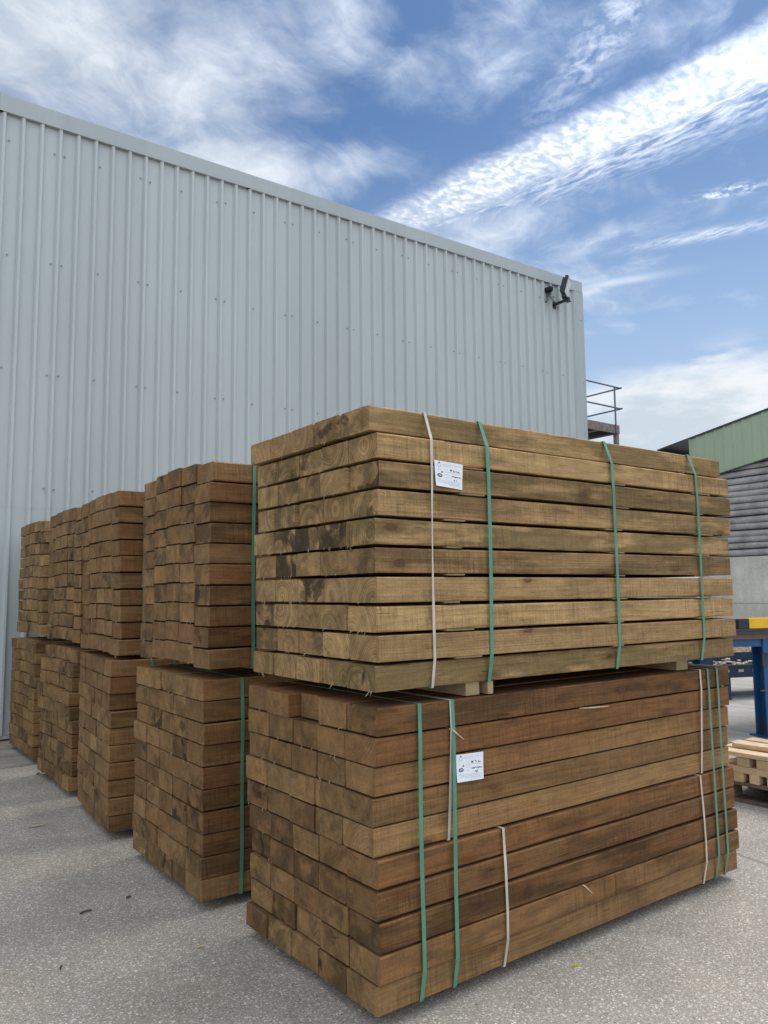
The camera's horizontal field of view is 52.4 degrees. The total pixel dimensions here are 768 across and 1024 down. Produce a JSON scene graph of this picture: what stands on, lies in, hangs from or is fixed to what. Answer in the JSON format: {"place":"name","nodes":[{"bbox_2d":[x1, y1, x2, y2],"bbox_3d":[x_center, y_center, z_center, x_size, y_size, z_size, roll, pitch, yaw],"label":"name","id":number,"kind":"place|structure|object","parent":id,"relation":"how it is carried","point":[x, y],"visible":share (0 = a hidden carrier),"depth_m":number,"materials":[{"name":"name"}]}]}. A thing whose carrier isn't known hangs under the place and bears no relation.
{"place":"outdoors","nodes":[
{"label":"outdoors","id":0,"kind":"place"},
{"bbox_2d":[0,597,767,1023],"bbox_3d":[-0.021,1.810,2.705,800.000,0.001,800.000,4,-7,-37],"label":"ground","id":1,"kind":"structure","parent":0,"point":[694,955],"depth_m":3.29,"materials":[{"name":"concrete"}]},
{"bbox_2d":[0,739,36,768],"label":"concrete apron","id":2,"kind":"object","parent":1,"relation":"on","point":[12,755],"visible":0.02,"depth_m":7.35,"materials":[{"name":"grey concrete"}]},
{"bbox_2d":[9,636,73,758],"bbox_3d":[-2.527,1.812,8.173,2.376,1.072,1.020,4,-7,-37],"label":"timber pack","id":3,"kind":"object","parent":2,"relation":"on","point":[28,653],"visible":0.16,"depth_m":7.35,"materials":[{"name":"brown wood"}]},
{"bbox_2d":[36,643,101,790],"bbox_3d":[-1.724,1.692,7.019,2.426,1.079,1.020,4,-7,-37],"label":"timber pack","id":4,"kind":"object","parent":1,"relation":"on","point":[57,692],"visible":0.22,"depth_m":6.19,"materials":[{"name":"brown wood"}]},
{"bbox_2d":[77,651,185,832],"bbox_3d":[-0.984,1.568,5.920,2.383,1.069,1.046,3,-7,-32],"label":"timber pack","id":5,"kind":"object","parent":1,"relation":"on","point":[106,756],"visible":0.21,"depth_m":4.99,"materials":[{"name":"brown wood"}]},
{"bbox_2d":[81,490,154,656],"bbox_3d":[-1.002,0.491,6.080,2.398,1.094,1.021,3,-7,-34],"label":"timber pack","id":6,"kind":"object","parent":5,"relation":"on","point":[112,535],"visible":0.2,"depth_m":5.15,"materials":[{"name":"brown wood"}]},
{"bbox_2d":[132,663,299,901],"bbox_3d":[-0.216,1.463,4.880,2.376,1.067,1.046,4,-7,-35],"label":"timber pack","id":7,"kind":"object","parent":1,"relation":"on","point":[192,829],"visible":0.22,"depth_m":3.94,"materials":[{"name":"brown wood"}]},
{"bbox_3d":[-0.792,0.873,4.526,0.080,0.051,0.930,4,-7,-37],"label":"bearer","id":8,"kind":"object","parent":7,"relation":"on","visible":0},
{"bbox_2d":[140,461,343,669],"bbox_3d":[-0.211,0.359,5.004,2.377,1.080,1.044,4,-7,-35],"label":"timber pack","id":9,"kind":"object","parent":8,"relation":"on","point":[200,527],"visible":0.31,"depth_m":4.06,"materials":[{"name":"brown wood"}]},
{"bbox_2d":[0,93,587,739],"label":"industrial building","id":10,"kind":"structure","parent":1,"relation":"on","point":[164,311],"depth_m":9.92,"materials":[{"name":"grey metal"}]},
{"bbox_2d":[545,286,553,302],"bbox_3d":[2.951,-3.815,13.723,0.242,0.292,0.118,4,-7,-37],"label":"junction box","id":11,"kind":"object","parent":10,"relation":"attached to","point":[548,289],"visible":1,"depth_m":13.66,"materials":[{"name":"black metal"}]},
{"bbox_2d":[548,275,570,308],"bbox_3d":[3.078,-3.842,13.629,0.416,0.441,0.364,-4,-7,31],"label":"floodlight","id":12,"kind":"object","parent":10,"relation":"attached to","point":[565,286],"visible":1,"depth_m":13.52,"materials":[{"name":"black metal"}]},
{"bbox_2d":[586,380,622,444],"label":"access platform","id":13,"kind":"structure","parent":10,"relation":"attached to","point":[596,429],"depth_m":19.73,"materials":[{"name":"grey metal"}]},
{"bbox_2d":[246,663,738,1016],"bbox_3d":[0.627,1.347,3.861,2.415,1.075,1.032,4,-7,-37],"label":"timber pack","id":14,"kind":"object","parent":1,"relation":"on","point":[408,847],"visible":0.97,"depth_m":3.20,"materials":[{"name":"brown wood"}]},
{"bbox_2d":[415,682,478,695],"bbox_3d":[0.072,0.751,3.512,0.075,0.053,0.950,4,-7,-37],"label":"bearer","id":15,"kind":"object","parent":14,"relation":"on","point":[467,689],"visible":0.33,"depth_m":3.15,"materials":[{"name":"beige wood"}]},
{"bbox_2d":[479,680,492,693],"bbox_3d":[0.146,0.755,3.554,0.030,0.053,0.960,4,-7,-37],"label":"bearer","id":16,"kind":"object","parent":14,"relation":"on","point":[485,687],"visible":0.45,"depth_m":3.18,"materials":[{"name":"beige wood"}]},
{"bbox_2d":[251,405,735,695],"bbox_3d":[0.630,0.235,3.962,2.386,1.090,1.046,4,-7,-36],"label":"timber pack","id":17,"kind":"object","parent":16,"relation":"on","point":[430,551],"visible":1,"depth_m":3.32,"materials":[{"name":"brown wood"}]},
{"bbox_2d":[579,706,608,708],"bbox_3d":[0.950,0.880,3.511,0.181,0.010,0.013,3,-7,-30],"label":"wood splinter","id":18,"kind":"object","parent":14,"relation":"attached to","point":[593,707],"visible":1,"depth_m":3.50,"materials":[{"name":"beige wood"}]},
{"bbox_2d":[629,660,687,669],"bbox_3d":[1.255,0.830,4.406,0.100,0.053,0.950,4,-7,-37],"label":"bearer","id":19,"kind":"object","parent":14,"relation":"on","point":[679,665],"visible":0.24,"depth_m":4.04,"materials":[{"name":"beige wood"}]},
{"bbox_2d":[657,408,767,618],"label":"open shed","id":20,"kind":"structure","parent":1,"relation":"on","point":[737,449],"depth_m":19.39,"materials":[{"name":"grey metal"}]},
{"bbox_2d":[687,652,752,699],"bbox_3d":[4.661,2.332,11.085,6.000,0.560,0.895,1,-6,-15],"label":"chain conveyor","id":21,"kind":"object","parent":1,"relation":"on","point":[740,670],"visible":0.14,"depth_m":10.75,"materials":[{"name":"blue metal"}]},
{"bbox_2d":[689,658,751,664],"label":"wood chips on conveyor","id":22,"kind":"object","parent":21,"relation":"on","point":[731,662],"visible":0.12,"depth_m":11.24,"materials":[{"name":"beige wood"}]},
{"bbox_2d":[692,617,767,738],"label":"saw bench frame","id":23,"kind":"object","parent":1,"relation":"on","point":[752,633],"visible":0.57,"depth_m":7.99,"materials":[{"name":"blue paint"}]},
{"bbox_2d":[731,781,767,807],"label":"pallet","id":24,"kind":"object","parent":1,"relation":"on","point":[739,796],"visible":0.27,"depth_m":5.57,"materials":[{"name":"brown wood"}]},
{"bbox_2d":[734,772,749,781],"bbox_3d":[2.789,1.918,5.780,0.620,0.062,0.070,4,-7,-37],"label":"pine bearer","id":25,"kind":"object","parent":24,"relation":"on","point":[741,777],"visible":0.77,"depth_m":5.59,"materials":[{"name":"beige wood"}]},
{"bbox_2d":[749,775,766,784],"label":"pine bearer","id":26,"kind":"object","parent":24,"relation":"on","point":[757,780],"visible":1,"depth_m":5.51,"materials":[{"name":"beige wood"}]},
{"bbox_2d":[726,761,767,777],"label":"pine plank","id":27,"kind":"object","parent":26,"relation":"on","point":[754,770],"visible":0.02,"depth_m":5.55,"materials":[{"name":"beige wood"}]},
{"bbox_2d":[737,756,755,767],"bbox_3d":[2.863,1.809,5.790,0.720,0.065,0.090,3,-7,-35],"label":"pine batten","id":28,"kind":"object","parent":27,"relation":"on","point":[745,762],"visible":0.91,"depth_m":5.58,"materials":[{"name":"beige wood"}]},
{"bbox_2d":[756,760,767,770],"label":"pine batten","id":29,"kind":"object","parent":27,"relation":"on","point":[761,765],"visible":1,"depth_m":5.47,"materials":[{"name":"beige wood"}]},
{"bbox_2d":[730,740,764,743],"bbox_3d":[3.116,1.728,5.508,0.130,0.030,1.350,4,-7,-36],"label":"pine board","id":30,"kind":"object","parent":29,"relation":"on","point":[744,740],"visible":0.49,"depth_m":6.00,"materials":[{"name":"beige wood"}]},
{"bbox_2d":[745,737,767,743],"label":"pine board","id":31,"kind":"object","parent":29,"relation":"on","point":[758,740],"visible":0.71,"depth_m":6.04,"materials":[{"name":"beige wood"}]},
{"bbox_2d":[0,0,767,577],"label":"sky","id":32,"kind":"structure","parent":0,"point":[619,148],"materials":[{"name":"blue"}]},
{"bbox_2d":[733,647,750,651],"bbox_3d":[7.917,2.945,18.097,2.657,0.710,4.458,4,-7,-37],"label":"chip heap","id":33,"kind":"object","parent":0,"point":[742,649],"visible":0.01,"depth_m":16.74,"materials":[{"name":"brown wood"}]},
{"bbox_3d":[3.150,1.767,5.408,0.720,0.065,0.120,3,-7,-34],"label":"pine batten","id":34,"kind":"object","parent":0,"visible":0},
{"bbox_2d":[724,743,767,752],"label":"pine board","id":35,"kind":"object","parent":34,"relation":"on","point":[729,745],"visible":0.2,"depth_m":5.76,"materials":[{"name":"beige wood"}]},
{"bbox_2d":[732,741,767,751],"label":"pine board","id":36,"kind":"object","parent":35,"relation":"on","point":[751,745],"visible":1,"depth_m":5.72,"materials":[{"name":"beige wood"}]},
{"bbox_2d":[728,747,767,760],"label":"pine board","id":37,"kind":"object","parent":34,"relation":"on","point":[762,756],"depth_m":5.58,"materials":[{"name":"beige wood"}]},
{"bbox_3d":[-2.357,1.094,6.609,0.080,0.037,0.930,4,-7,-37],"label":"bearer","id":38,"kind":"object","parent":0,"visible":0},
{"bbox_2d":[47,507,89,642],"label":"timber pack","id":39,"kind":"object","parent":38,"relation":"on","point":[65,612],"visible":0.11,"depth_m":6.39,"materials":[{"name":"brown wood"}]},
{"bbox_3d":[-2.017,1.291,8.614,0.080,0.042,0.930,4,-7,-37],"label":"bearer","id":40,"kind":"object","parent":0,"visible":0},
{"bbox_2d":[17,521,54,634],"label":"timber pack","id":41,"kind":"object","parent":40,"relation":"on","point":[33,593],"visible":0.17,"depth_m":7.48,"materials":[{"name":"brown wood"}]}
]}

